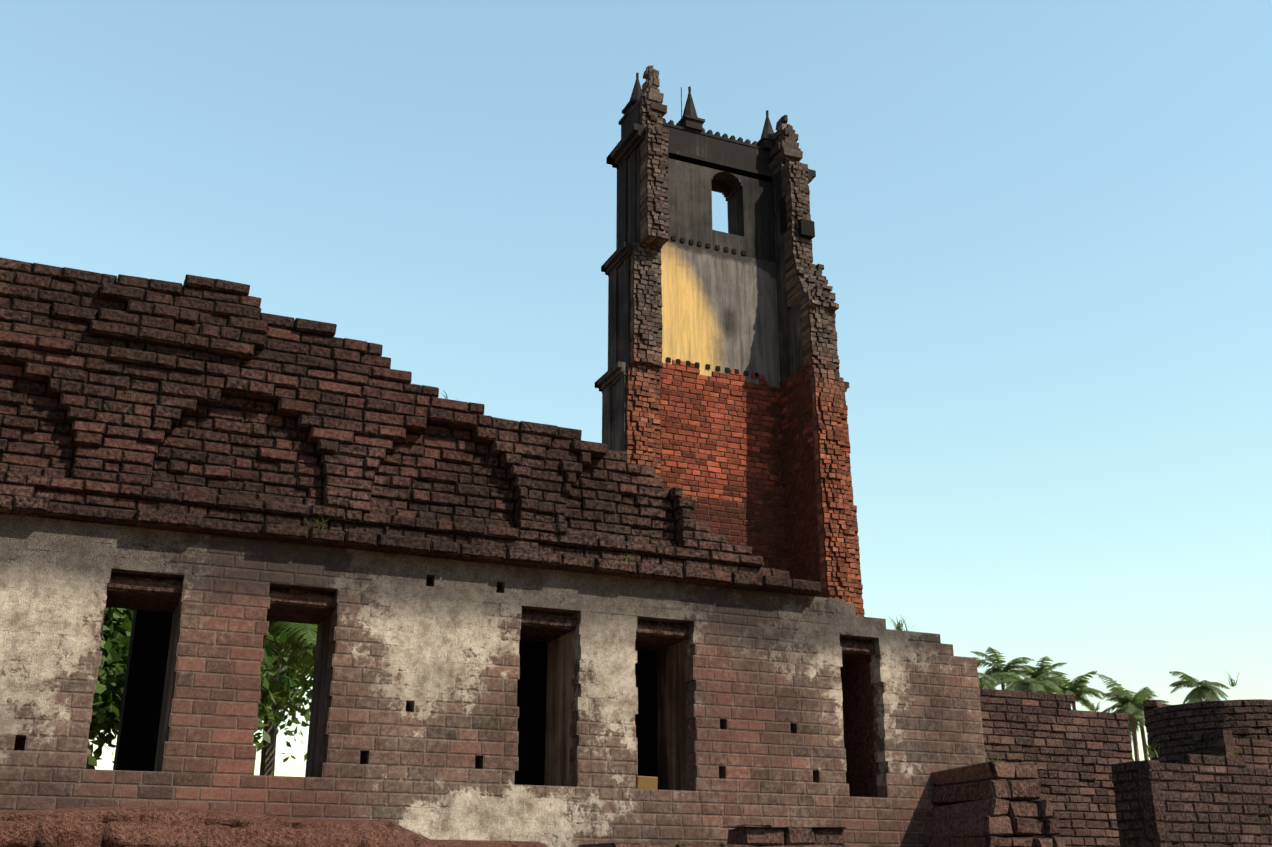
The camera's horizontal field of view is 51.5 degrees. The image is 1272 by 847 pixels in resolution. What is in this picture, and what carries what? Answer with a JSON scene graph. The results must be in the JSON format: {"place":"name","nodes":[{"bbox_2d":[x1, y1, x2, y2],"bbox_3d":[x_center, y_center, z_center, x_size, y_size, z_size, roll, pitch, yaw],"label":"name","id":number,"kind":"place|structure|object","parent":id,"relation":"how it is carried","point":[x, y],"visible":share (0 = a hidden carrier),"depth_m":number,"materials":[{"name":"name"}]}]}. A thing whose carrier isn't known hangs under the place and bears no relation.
{"place":"outdoors","nodes":[
{"label":"outdoors","id":0,"kind":"place"},
{"bbox_2d":[0,0,1271,776],"label":"sky","id":1,"kind":"structure","parent":0,"point":[1042,240],"materials":[{"name":"blue"}]},
{"bbox_2d":[616,152,775,262],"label":"tower wall","id":2,"kind":"structure","parent":0,"point":[749,200],"depth_m":77.46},
{"bbox_2d":[612,146,803,450],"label":"tower wall","id":3,"kind":"structure","parent":0,"point":[791,357],"depth_m":74.74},
{"bbox_2d":[595,73,856,512],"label":"tower trim","id":4,"kind":"structure","parent":3,"relation":"attached to","point":[690,137],"depth_m":76.26,"materials":[{"name":"grey stone"}]},
{"bbox_2d":[660,360,822,596],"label":"red brick tower","id":5,"kind":"structure","parent":3,"relation":"attached to","point":[738,460],"depth_m":71.97,"materials":[{"name":"red brick"}]},
{"bbox_2d":[625,65,864,616],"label":"tower buttresses","id":6,"kind":"structure","parent":3,"relation":"attached to","point":[808,289],"depth_m":71.95,"materials":[{"name":"stone"}]},
{"bbox_2d":[661,240,779,387],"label":"plaster wall","id":7,"kind":"structure","parent":0,"point":[720,308],"depth_m":75.09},
{"bbox_2d":[666,195,814,376],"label":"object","id":8,"kind":"object","parent":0,"point":[806,229],"visible":0.6,"depth_m":76.61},
{"bbox_2d":[924,761,1065,846],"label":"brick pillar","id":9,"kind":"structure","parent":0,"point":[985,805],"depth_m":21.63,"materials":[{"name":"brown brick"}]},
{"bbox_2d":[302,391,1242,761],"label":"weeds","id":10,"kind":"object","parent":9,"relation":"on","point":[1154,753],"visible":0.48,"depth_m":28.22,"materials":[{"name":"green plant"}]},
{"bbox_2d":[979,688,1133,846],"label":"ruin wall","id":11,"kind":"structure","parent":0,"point":[1065,749],"depth_m":34.10,"materials":[{"name":"brown brick"}]},
{"bbox_2d":[1111,754,1271,846],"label":"ruin wall","id":12,"kind":"structure","parent":0,"point":[1191,800],"depth_m":27.91,"materials":[{"name":"brown brick"}]},
{"bbox_2d":[1143,699,1271,763],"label":"curved brick wall","id":13,"kind":"structure","parent":0,"point":[1172,728],"depth_m":38.53,"materials":[{"name":"brown brick"}]},
{"bbox_2d":[1192,730,1271,768],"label":"ruin wall","id":14,"kind":"structure","parent":0,"point":[1255,753],"depth_m":34.22,"materials":[{"name":"brown brick"}]},
{"label":"ground","id":15,"kind":"structure","parent":0,"visible":0},
{"bbox_2d":[101,607,133,666],"bbox_3d":[-16.556,7.096,32.608,13.451,12.712,13.806,9,-22,-22],"label":"tree","id":16,"kind":"object","parent":15,"relation":"on","point":[113,617],"visible":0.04,"depth_m":30.98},
{"bbox_2d":[86,608,312,768],"bbox_3d":[-11.663,7.644,28.850,8.795,9.144,8.563,-5,-21,14],"label":"foliage","id":17,"kind":"object","parent":15,"relation":"on","point":[107,700],"visible":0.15,"depth_m":28.03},
{"bbox_2d":[105,607,317,775],"bbox_3d":[-8.912,8.278,31.027,8.051,9.389,7.440,9,-22,-22],"label":"palm tree","id":18,"kind":"object","parent":15,"relation":"on","point":[268,750],"visible":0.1,"depth_m":31.76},
{"bbox_2d":[0,806,548,846],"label":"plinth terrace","id":19,"kind":"structure","parent":15,"relation":"on","point":[137,826],"depth_m":17.26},
{"bbox_2d":[253,622,316,762],"bbox_3d":[-12.322,8.969,38.275,13.306,13.068,13.507,9,-22,-22],"label":"foliage","id":20,"kind":"object","parent":15,"relation":"on","point":[292,704],"visible":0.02,"depth_m":38.00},
{"bbox_2d":[113,609,656,785],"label":"room wall","id":21,"kind":"structure","parent":15,"relation":"on","point":[140,716],"depth_m":23.89,"materials":[{"name":"black"}]},
{"bbox_2d":[14,573,869,768],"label":"front wall","id":22,"kind":"structure","parent":15,"relation":"on","point":[20,743],"depth_m":19.90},
{"bbox_2d":[154,603,333,776],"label":"window jambs","id":23,"kind":"object","parent":22,"relation":"attached to","point":[316,738],"visible":0.17,"depth_m":19.80,"materials":[{"name":"brown brick"}]},
{"bbox_2d":[0,257,820,595],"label":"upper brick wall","id":24,"kind":"structure","parent":22,"relation":"attached to","point":[206,405],"depth_m":20.07,"materials":[{"name":"brown brick"}]},
{"bbox_2d":[106,576,874,663],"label":"window lintels","id":25,"kind":"object","parent":22,"relation":"on","point":[144,594],"visible":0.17,"depth_m":20.20,"materials":[{"name":"brown wood"}]},
{"bbox_2d":[0,514,985,846],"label":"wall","id":26,"kind":"structure","parent":22,"relation":"attached to","point":[764,698],"depth_m":20.05,"materials":[{"name":"brown brick"}]},
{"bbox_2d":[636,776,657,789],"bbox_3d":[0.091,5.940,21.543,0.391,0.310,0.467,9,-22,-22],"label":"yellow block","id":27,"kind":"object","parent":26,"relation":"on","point":[646,782],"depth_m":21.36,"materials":[{"name":"paint"}]},
{"bbox_2d":[544,614,688,790],"bbox_3d":[-0.167,5.159,21.907,2.406,9.012,1.200,9,-22,-22],"label":"jamb","id":28,"kind":"object","parent":22,"relation":"attached to","point":[672,736],"visible":0.22,"depth_m":21.96,"materials":[{"name":"brown wood"}]},
{"bbox_2d":[840,656,878,797],"bbox_3d":[4.125,7.052,23.234,0.350,6.363,1.200,9,-22,-22],"label":"brick wall reveal","id":29,"kind":"object","parent":22,"relation":"attached to","point":[862,772],"depth_m":23.64,"materials":[{"name":"brown brick"}]},
{"bbox_2d":[579,824,890,846],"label":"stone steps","id":30,"kind":"structure","parent":15,"relation":"on","point":[744,835],"depth_m":20.42,"materials":[{"name":"brown stone"}]},
{"bbox_2d":[972,657,996,689],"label":"palm tree","id":31,"kind":"object","parent":15,"relation":"on","point":[982,661],"visible":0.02,"depth_m":99.99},
{"bbox_2d":[970,647,1034,690],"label":"palm tree","id":32,"kind":"object","parent":15,"relation":"on","point":[997,667],"visible":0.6,"depth_m":108.20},
{"bbox_2d":[992,671,1067,693],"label":"palm tree","id":33,"kind":"object","parent":15,"relation":"on","point":[1033,685],"visible":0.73,"depth_m":95.84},
{"bbox_2d":[1010,656,1065,693],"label":"palm tree","id":34,"kind":"object","parent":15,"relation":"on","point":[1043,668],"visible":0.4,"depth_m":112.15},
{"bbox_2d":[1045,670,1110,711],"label":"palm tree","id":35,"kind":"object","parent":15,"relation":"on","point":[1076,688],"visible":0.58,"depth_m":104.27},
{"bbox_2d":[1098,674,1156,760],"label":"palm tree","id":36,"kind":"object","parent":15,"relation":"on","point":[1132,701],"visible":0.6,"depth_m":91.85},
{"bbox_2d":[1105,686,1168,759],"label":"palm tree","id":37,"kind":"object","parent":15,"relation":"on","point":[1144,745],"visible":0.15,"depth_m":99.60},
{"bbox_2d":[1169,671,1229,703],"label":"palm tree","id":38,"kind":"object","parent":15,"relation":"on","point":[1203,690],"visible":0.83,"depth_m":110.54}
]}

